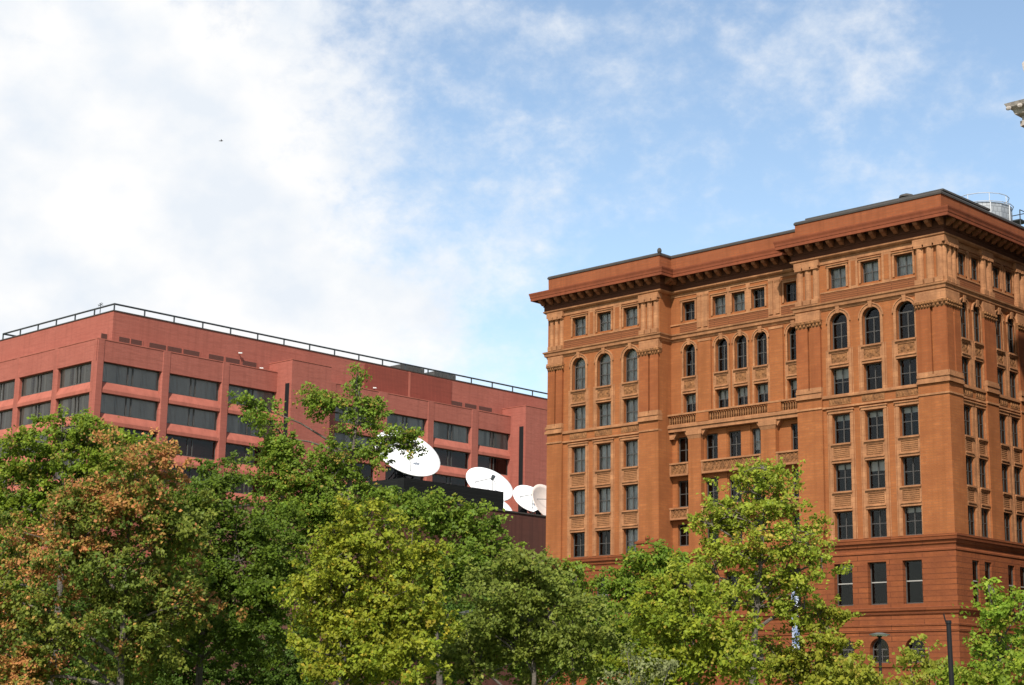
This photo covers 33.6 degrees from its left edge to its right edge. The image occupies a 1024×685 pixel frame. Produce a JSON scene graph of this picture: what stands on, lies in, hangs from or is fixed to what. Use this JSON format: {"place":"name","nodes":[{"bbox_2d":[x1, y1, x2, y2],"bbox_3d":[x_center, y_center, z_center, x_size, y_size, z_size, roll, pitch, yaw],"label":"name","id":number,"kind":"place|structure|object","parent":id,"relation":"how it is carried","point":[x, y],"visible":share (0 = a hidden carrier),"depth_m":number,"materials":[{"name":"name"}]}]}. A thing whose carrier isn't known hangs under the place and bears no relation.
{"place":"outdoors","nodes":[
{"label":"outdoors","id":0,"kind":"place"},
{"bbox_2d":[0,0,1023,399],"label":"sky","id":1,"kind":"structure","parent":0,"point":[393,180],"materials":[{"name":"blue"}]},
{"bbox_2d":[962,192,1023,224],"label":"cooling tower","id":2,"kind":"structure","parent":0,"point":[999,208],"depth_m":142.52,"materials":[{"name":"metal"}]},
{"bbox_3d":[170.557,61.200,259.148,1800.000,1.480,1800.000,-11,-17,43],"label":"ground","id":3,"kind":"structure","parent":0,"visible":0},
{"bbox_2d":[0,537,142,684],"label":"leafy tree","id":4,"kind":"object","parent":3,"relation":"on","point":[75,605],"visible":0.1,"depth_m":84.54,"materials":[{"name":"green plant"}]},
{"bbox_2d":[0,404,161,684],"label":"leafy tree","id":5,"kind":"object","parent":3,"relation":"on","point":[18,469],"visible":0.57,"depth_m":63.70,"materials":[{"name":"green plant"}]},
{"bbox_2d":[0,421,252,684],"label":"leafy tree","id":6,"kind":"object","parent":3,"relation":"on","point":[112,506],"visible":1,"depth_m":55.68,"materials":[{"name":"green plant"}]},
{"bbox_2d":[75,532,330,684],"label":"leafy tree","id":7,"kind":"object","parent":3,"relation":"on","point":[236,676],"visible":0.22,"depth_m":82.22,"materials":[{"name":"green plant"}]},
{"bbox_2d":[126,450,319,684],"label":"leafy tree","id":8,"kind":"object","parent":3,"relation":"on","point":[266,569],"visible":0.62,"depth_m":62.06,"materials":[{"name":"green plant"}]},
{"bbox_2d":[0,303,546,684],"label":"brick building","id":9,"kind":"structure","parent":3,"relation":"on","point":[140,374],"depth_m":216.10,"materials":[{"name":"red brick"}]},
{"bbox_2d":[0,409,12,429],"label":"ribbon window","id":10,"kind":"structure","parent":9,"relation":"in","point":[7,412],"depth_m":214.83,"materials":[{"name":"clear glass"}]},
{"bbox_2d":[0,380,14,400],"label":"ribbon window","id":11,"kind":"structure","parent":9,"relation":"in","point":[2,391],"depth_m":215.83,"materials":[{"name":"grey glass"}]},
{"bbox_2d":[19,401,50,425],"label":"ribbon window","id":12,"kind":"structure","parent":9,"relation":"in","point":[24,411],"depth_m":210.49,"materials":[{"name":"grey glass"}]},
{"bbox_2d":[21,371,52,396],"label":"ribbon window","id":13,"kind":"structure","parent":9,"relation":"in","point":[26,385],"depth_m":210.70,"materials":[{"name":"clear glass"}]},
{"bbox_2d":[58,393,88,417],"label":"ribbon window","id":14,"kind":"structure","parent":9,"relation":"in","point":[64,402],"depth_m":203.69,"materials":[{"name":"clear glass"}]},
{"bbox_2d":[60,362,91,387],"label":"ribbon window","id":15,"kind":"structure","parent":9,"relation":"in","point":[66,381],"depth_m":204.79,"materials":[{"name":"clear glass"}]},
{"bbox_2d":[100,393,156,420],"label":"ribbon window","id":16,"kind":"structure","parent":9,"relation":"in","point":[132,409],"depth_m":204.09,"materials":[{"name":"grey glass"}]},
{"bbox_2d":[102,362,158,390],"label":"ribbon window","id":17,"kind":"structure","parent":9,"relation":"in","point":[111,369],"depth_m":204.89,"materials":[{"name":"grey glass"}]},
{"bbox_2d":[166,434,215,459],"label":"ribbon window","id":18,"kind":"structure","parent":9,"relation":"in","point":[188,438],"depth_m":209.80,"materials":[{"name":"black glass"}]},
{"bbox_2d":[167,404,216,430],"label":"ribbon window","id":19,"kind":"structure","parent":9,"relation":"in","point":[195,417],"depth_m":210.52,"materials":[{"name":"grey glass"}]},
{"bbox_2d":[169,374,218,400],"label":"ribbon window","id":20,"kind":"structure","parent":9,"relation":"in","point":[196,384],"depth_m":211.29,"materials":[{"name":"grey glass"}]},
{"bbox_2d":[227,414,272,437],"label":"ribbon window","id":21,"kind":"structure","parent":9,"relation":"in","point":[236,424],"depth_m":215.72,"materials":[{"name":"grey glass"}]},
{"bbox_2d":[228,385,273,409],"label":"ribbon window","id":22,"kind":"structure","parent":9,"relation":"in","point":[257,394],"depth_m":217.97,"materials":[{"name":"grey glass"}]},
{"bbox_2d":[334,431,373,453],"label":"ribbon window","id":23,"kind":"structure","parent":9,"relation":"in","point":[340,437],"depth_m":228.57,"materials":[{"name":"grey glass"}]},
{"bbox_2d":[387,413,424,435],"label":"ribbon window","id":24,"kind":"structure","parent":9,"relation":"in","point":[412,421],"depth_m":236.46,"materials":[{"name":"grey glass"}]},
{"bbox_2d":[391,364,423,372],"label":"air handler","id":25,"kind":"object","parent":9,"relation":"on","point":[411,368],"visible":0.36,"depth_m":245.52,"materials":[{"name":"grey metal"}]},
{"bbox_2d":[433,421,468,442],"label":"ribbon window","id":26,"kind":"structure","parent":9,"relation":"in","point":[462,431],"depth_m":242.96,"materials":[{"name":"grey glass"}]},
{"bbox_2d":[478,429,507,449],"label":"ribbon window","id":27,"kind":"structure","parent":9,"relation":"in","point":[496,436],"depth_m":248.96,"materials":[{"name":"grey glass"}]},
{"bbox_2d":[226,362,430,684],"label":"leafy tree","id":28,"kind":"object","parent":3,"relation":"on","point":[317,485],"visible":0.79,"depth_m":69.98,"materials":[{"name":"green plant"}]},
{"bbox_2d":[172,478,545,684],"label":"building","id":29,"kind":"structure","parent":3,"relation":"on","point":[530,528],"depth_m":172.53,"materials":[{"name":"red brick"}]},
{"bbox_2d":[375,430,439,478],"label":"satellite dish","id":30,"kind":"object","parent":29,"relation":"on","point":[427,464],"visible":0.52,"depth_m":170.93,"materials":[{"name":"white paint"}]},
{"bbox_2d":[466,467,512,500],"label":"satellite dish","id":31,"kind":"object","parent":29,"relation":"on","point":[482,478],"visible":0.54,"depth_m":183.72,"materials":[{"name":"white paint"}]},
{"bbox_2d":[513,485,537,513],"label":"satellite dish","id":32,"kind":"object","parent":29,"relation":"on","point":[522,495],"visible":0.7,"depth_m":187.22,"materials":[{"name":"white paint"}]},
{"bbox_2d":[531,484,545,514],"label":"satellite dish","id":33,"kind":"object","parent":29,"relation":"on","point":[539,495],"visible":0.5,"depth_m":184.24,"materials":[{"name":"beige paint"}]},
{"bbox_2d":[266,491,465,684],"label":"leafy tree","id":34,"kind":"object","parent":3,"relation":"on","point":[344,618],"visible":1,"depth_m":50.50,"materials":[{"name":"green plant"}]},
{"bbox_2d":[305,579,548,684],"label":"leafy tree","id":35,"kind":"object","parent":3,"relation":"on","point":[449,606],"visible":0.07,"depth_m":78.22,"materials":[{"name":"green plant"}]},
{"bbox_2d":[377,485,528,684],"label":"leafy tree","id":36,"kind":"object","parent":3,"relation":"on","point":[450,521],"visible":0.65,"depth_m":59.23,"materials":[{"name":"green plant"}]},
{"bbox_2d":[413,544,635,684],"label":"leafy tree","id":37,"kind":"object","parent":3,"relation":"on","point":[537,629],"visible":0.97,"depth_m":53.90,"materials":[{"name":"green plant"}]},
{"bbox_2d":[541,554,639,684],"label":"leafy tree","id":38,"kind":"object","parent":3,"relation":"on","point":[578,569],"visible":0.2,"depth_m":61.30,"materials":[{"name":"green plant"}]},
{"bbox_2d":[496,592,742,684],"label":"leafy tree","id":39,"kind":"object","parent":3,"relation":"on","point":[557,678],"visible":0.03,"depth_m":75.38,"materials":[{"name":"green plant"}]},
{"bbox_2d":[593,638,686,684],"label":"shrub","id":40,"kind":"object","parent":3,"relation":"on","point":[662,670],"visible":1,"depth_m":47.05,"materials":[{"name":"green plant"}]},
{"bbox_2d":[585,535,724,684],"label":"leafy tree","id":41,"kind":"object","parent":3,"relation":"on","point":[655,564],"visible":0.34,"depth_m":62.66,"materials":[{"name":"green plant"}]},
{"bbox_2d":[590,551,780,684],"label":"leafy tree","id":42,"kind":"object","parent":3,"relation":"on","point":[681,590],"visible":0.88,"depth_m":51.37,"materials":[{"name":"green plant"}]},
{"bbox_2d":[666,456,853,683],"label":"leafy tree","id":43,"kind":"object","parent":3,"relation":"on","point":[730,524],"visible":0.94,"depth_m":55.08,"materials":[{"name":"green plant"}]},
{"bbox_2d":[529,188,1023,684],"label":"office building","id":44,"kind":"structure","parent":3,"relation":"on","point":[866,362],"depth_m":132.84,"materials":[{"name":"orange brick"}]},
{"bbox_2d":[569,352,587,390],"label":"arched window","id":45,"kind":"structure","parent":44,"relation":"in","point":[581,365],"depth_m":150.89,"materials":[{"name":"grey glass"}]},
{"bbox_2d":[570,313,587,336],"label":"attic window","id":46,"kind":"structure","parent":44,"relation":"in","point":[581,324],"depth_m":151.83,"materials":[{"name":"grey glass"}]},
{"bbox_2d":[574,447,584,472],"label":"sash window","id":47,"kind":"structure","parent":44,"relation":"in","point":[579,453],"depth_m":149.43,"materials":[{"name":"grey glass"}]},
{"bbox_2d":[574,490,584,514],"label":"sash window","id":48,"kind":"structure","parent":44,"relation":"in","point":[580,495],"depth_m":148.59,"materials":[{"name":"grey glass"}]},
{"bbox_2d":[575,406,585,429],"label":"sash window","id":49,"kind":"structure","parent":44,"relation":"in","point":[580,419],"depth_m":150.19,"materials":[{"name":"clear glass"}]},
{"bbox_2d":[595,308,612,331],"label":"attic window","id":50,"kind":"structure","parent":44,"relation":"in","point":[606,321],"depth_m":149.79,"materials":[{"name":"grey glass"}]},
{"bbox_2d":[594,347,613,386],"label":"arched window","id":51,"kind":"structure","parent":44,"relation":"in","point":[607,359],"depth_m":148.92,"materials":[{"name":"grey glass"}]},
{"bbox_2d":[599,444,610,469],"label":"sash window","id":52,"kind":"structure","parent":44,"relation":"in","point":[604,459],"depth_m":147.40,"materials":[{"name":"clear glass"}]},
{"bbox_2d":[599,487,610,512],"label":"sash window","id":53,"kind":"structure","parent":44,"relation":"in","point":[604,493],"depth_m":146.61,"materials":[{"name":"grey glass"}]},
{"bbox_2d":[600,402,610,425],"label":"sash window","id":54,"kind":"structure","parent":44,"relation":"in","point":[606,407],"depth_m":148.08,"materials":[{"name":"grey glass"}]},
{"bbox_2d":[620,343,638,382],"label":"arched window","id":55,"kind":"structure","parent":44,"relation":"in","point":[632,359],"depth_m":146.89,"materials":[{"name":"grey glass"}]},
{"bbox_2d":[621,302,639,327],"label":"attic window","id":56,"kind":"structure","parent":44,"relation":"in","point":[632,314],"depth_m":147.76,"materials":[{"name":"grey glass"}]},
{"bbox_2d":[626,398,637,422],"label":"sash window","id":57,"kind":"structure","parent":44,"relation":"in","point":[631,404],"depth_m":146.14,"materials":[{"name":"grey glass"}]},
{"bbox_2d":[626,440,637,466],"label":"sash window","id":58,"kind":"structure","parent":44,"relation":"in","point":[631,446],"depth_m":145.32,"materials":[{"name":"grey glass"}]},
{"bbox_2d":[626,485,637,509],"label":"sash window","id":59,"kind":"structure","parent":44,"relation":"in","point":[631,490],"depth_m":144.55,"materials":[{"name":"grey glass"}]},
{"bbox_2d":[626,528,637,553],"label":"sash window","id":60,"kind":"structure","parent":44,"relation":"in","point":[632,533],"depth_m":143.81,"materials":[{"name":"grey glass"}]},
{"bbox_2d":[679,297,696,321],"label":"attic window","id":61,"kind":"structure","parent":44,"relation":"in","point":[682,301],"depth_m":145.18,"materials":[{"name":"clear glass"}]},
{"bbox_2d":[680,338,697,376],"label":"arched window","id":62,"kind":"structure","parent":44,"relation":"in","point":[689,341],"depth_m":144.23,"materials":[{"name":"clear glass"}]},
{"bbox_2d":[710,291,726,315],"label":"attic window","id":63,"kind":"structure","parent":44,"relation":"in","point":[720,302],"depth_m":143.07,"materials":[{"name":"clear glass"}]},
{"bbox_2d":[712,333,729,371],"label":"arched window","id":64,"kind":"structure","parent":44,"relation":"in","point":[720,336],"depth_m":141.89,"materials":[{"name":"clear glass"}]},
{"bbox_2d":[729,287,746,311],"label":"attic window","id":65,"kind":"structure","parent":44,"relation":"in","point":[740,298],"depth_m":141.71,"materials":[{"name":"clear glass"}]},
{"bbox_2d":[731,329,748,368],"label":"arched window","id":66,"kind":"structure","parent":44,"relation":"in","point":[740,332],"depth_m":140.53,"materials":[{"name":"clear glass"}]},
{"bbox_2d":[738,386,747,404],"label":"sash window","id":67,"kind":"structure","parent":44,"relation":"in","point":[743,390],"depth_m":140.00,"materials":[{"name":"grey glass"}]},
{"bbox_2d":[753,428,760,453],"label":"sash window","id":68,"kind":"structure","parent":44,"relation":"in","point":[756,432],"depth_m":138.23,"materials":[{"name":"grey glass"}]},
{"bbox_2d":[748,283,766,308],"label":"attic window","id":69,"kind":"structure","parent":44,"relation":"in","point":[761,285],"depth_m":140.20,"materials":[{"name":"black glass"}]},
{"bbox_2d":[751,326,768,365],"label":"arched window","id":70,"kind":"structure","parent":44,"relation":"in","point":[760,329],"depth_m":139.14,"materials":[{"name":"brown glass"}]},
{"bbox_2d":[758,383,767,402],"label":"sash window","id":71,"kind":"structure","parent":44,"relation":"in","point":[763,387],"depth_m":138.63,"materials":[{"name":"grey glass"}]},
{"bbox_2d":[780,278,795,302],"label":"attic window","id":72,"kind":"structure","parent":44,"relation":"in","point":[792,279],"depth_m":138.09,"materials":[{"name":"black glass"}]},
{"bbox_2d":[784,320,795,360],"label":"arched window","id":73,"kind":"structure","parent":44,"relation":"in","point":[791,324],"depth_m":137.15,"materials":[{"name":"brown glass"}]},
{"bbox_2d":[825,261,847,289],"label":"attic window","id":74,"kind":"structure","parent":44,"relation":"in","point":[839,278],"depth_m":133.29,"materials":[{"name":"grey glass"}]},
{"bbox_2d":[826,306,850,349],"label":"arched window","id":75,"kind":"structure","parent":44,"relation":"in","point":[837,309],"depth_m":132.29,"materials":[{"name":"black glass"}]},
{"bbox_2d":[834,367,848,394],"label":"sash window","id":76,"kind":"structure","parent":44,"relation":"in","point":[842,373],"depth_m":131.71,"materials":[{"name":"grey glass"}]},
{"bbox_2d":[835,414,849,443],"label":"sash window","id":77,"kind":"structure","parent":44,"relation":"in","point":[845,417],"depth_m":130.90,"materials":[{"name":"black glass"}]},
{"bbox_2d":[836,463,850,491],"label":"sash window","id":78,"kind":"structure","parent":44,"relation":"in","point":[845,466],"depth_m":130.16,"materials":[{"name":"black glass"}]},
{"bbox_2d":[837,511,852,539],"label":"sash window","id":79,"kind":"structure","parent":44,"relation":"in","point":[838,513],"depth_m":129.19,"materials":[{"name":"black glass"}]},
{"bbox_2d":[857,255,880,283],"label":"attic window","id":80,"kind":"structure","parent":44,"relation":"in","point":[872,270],"depth_m":131.32,"materials":[{"name":"grey glass"}]},
{"bbox_2d":[858,300,883,345],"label":"arched window","id":81,"kind":"structure","parent":44,"relation":"in","point":[869,304],"depth_m":130.33,"materials":[{"name":"black glass"}]},
{"bbox_2d":[866,362,881,389],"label":"sash window","id":82,"kind":"structure","parent":44,"relation":"in","point":[875,364],"depth_m":129.60,"materials":[{"name":"black glass"}]},
{"bbox_2d":[867,410,882,439],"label":"sash window","id":83,"kind":"structure","parent":44,"relation":"in","point":[877,413],"depth_m":128.91,"materials":[{"name":"black glass"}]},
{"bbox_2d":[869,459,884,488],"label":"sash window","id":84,"kind":"structure","parent":44,"relation":"in","point":[877,465],"depth_m":128.15,"materials":[{"name":"grey glass"}]},
{"bbox_2d":[870,509,886,537],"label":"sash window","id":85,"kind":"structure","parent":44,"relation":"in","point":[879,523],"depth_m":127.22,"materials":[{"name":"black glass"}]},
{"bbox_2d":[870,562,886,604],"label":"tall window","id":86,"kind":"structure","parent":44,"relation":"in","point":[877,562],"depth_m":126.32,"materials":[{"name":"black glass"}]},
{"bbox_2d":[890,248,914,276],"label":"attic window","id":87,"kind":"structure","parent":44,"relation":"in","point":[906,266],"depth_m":129.29,"materials":[{"name":"grey glass"}]},
{"bbox_2d":[892,294,915,340],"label":"arched window","id":88,"kind":"structure","parent":44,"relation":"in","point":[903,298],"depth_m":128.37,"materials":[{"name":"black glass"}]},
{"bbox_2d":[900,357,916,385],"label":"sash window","id":89,"kind":"structure","parent":44,"relation":"in","point":[909,359],"depth_m":127.56,"materials":[{"name":"black glass"}]},
{"bbox_2d":[902,405,917,435],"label":"sash window","id":90,"kind":"structure","parent":44,"relation":"in","point":[910,409],"depth_m":126.88,"materials":[{"name":"black glass"}]},
{"bbox_2d":[903,456,919,485],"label":"sash window","id":91,"kind":"structure","parent":44,"relation":"in","point":[904,458],"depth_m":125.98,"materials":[{"name":"black glass"}]},
{"bbox_2d":[905,506,921,535],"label":"sash window","id":92,"kind":"structure","parent":44,"relation":"in","point":[914,509],"depth_m":125.25,"materials":[{"name":"black glass"}]},
{"bbox_2d":[905,560,922,603],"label":"tall window","id":93,"kind":"structure","parent":44,"relation":"in","point":[907,581],"depth_m":124.27,"materials":[{"name":"black glass"}]},
{"bbox_2d":[956,249,967,276],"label":"attic window","id":94,"kind":"structure","parent":44,"relation":"in","point":[958,251],"depth_m":128.69,"materials":[{"name":"brown stone"}]},
{"bbox_2d":[960,295,969,338],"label":"arched window","id":95,"kind":"structure","parent":44,"relation":"in","point":[963,299],"depth_m":127.81,"materials":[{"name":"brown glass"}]},
{"bbox_2d":[969,254,980,280],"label":"attic window","id":96,"kind":"structure","parent":44,"relation":"in","point":[971,256],"depth_m":130.04,"materials":[{"name":"brown stone"}]},
{"bbox_2d":[971,300,982,342],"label":"arched window","id":97,"kind":"structure","parent":44,"relation":"in","point":[975,304],"depth_m":129.11,"materials":[{"name":"brown stone"}]},
{"bbox_2d":[991,263,1001,289],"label":"attic window","id":98,"kind":"structure","parent":44,"relation":"in","point":[997,266],"depth_m":132.45,"materials":[{"name":"brown stone"}]},
{"bbox_2d":[995,307,1004,350],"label":"arched window","id":99,"kind":"structure","parent":44,"relation":"in","point":[998,312],"depth_m":131.55,"materials":[{"name":"brown stone"}]},
{"bbox_2d":[1003,267,1013,293],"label":"attic window","id":100,"kind":"structure","parent":44,"relation":"in","point":[1007,270],"depth_m":133.81,"materials":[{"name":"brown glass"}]},
{"bbox_2d":[1006,312,1016,353],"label":"arched window","id":101,"kind":"structure","parent":44,"relation":"in","point":[1010,316],"depth_m":132.87,"materials":[{"name":"brown stone"}]},
{"bbox_2d":[729,594,874,684],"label":"leafy tree","id":102,"kind":"object","parent":3,"relation":"on","point":[793,659],"visible":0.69,"depth_m":54.99,"materials":[{"name":"green plant"}]},
{"bbox_2d":[802,651,922,684],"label":"shrub","id":103,"kind":"object","parent":3,"relation":"on","point":[867,675],"visible":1,"depth_m":46.83,"materials":[{"name":"green plant"}]},
{"bbox_2d":[869,633,889,679],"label":"street lamp","id":104,"kind":"object","parent":3,"relation":"on","point":[879,635],"visible":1,"depth_m":72.09,"materials":[{"name":"grey metal"}]},
{"bbox_2d":[886,633,957,684],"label":"bush","id":105,"kind":"object","parent":3,"relation":"on","point":[913,656],"visible":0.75,"depth_m":47.95,"materials":[{"name":"green plant"}]},
{"bbox_2d":[943,614,953,684],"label":"street lamp","id":106,"kind":"object","parent":3,"relation":"on","point":[948,623],"visible":1,"depth_m":42.88,"materials":[{"name":"black metal"}]},
{"bbox_2d":[925,644,1023,684],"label":"shrub","id":107,"kind":"object","parent":3,"relation":"on","point":[995,674],"visible":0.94,"depth_m":45.26,"materials":[{"name":"green plant"}]},
{"bbox_2d":[951,576,1023,674],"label":"leafy tree","id":108,"kind":"object","parent":3,"relation":"on","point":[998,611],"visible":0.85,"depth_m":51.15,"materials":[{"name":"green plant"}]},
{"bbox_2d":[1004,61,1023,127],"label":"stone building","id":109,"kind":"structure","parent":3,"relation":"on","point":[1016,107],"depth_m":121.35,"materials":[{"name":"grey stone"}]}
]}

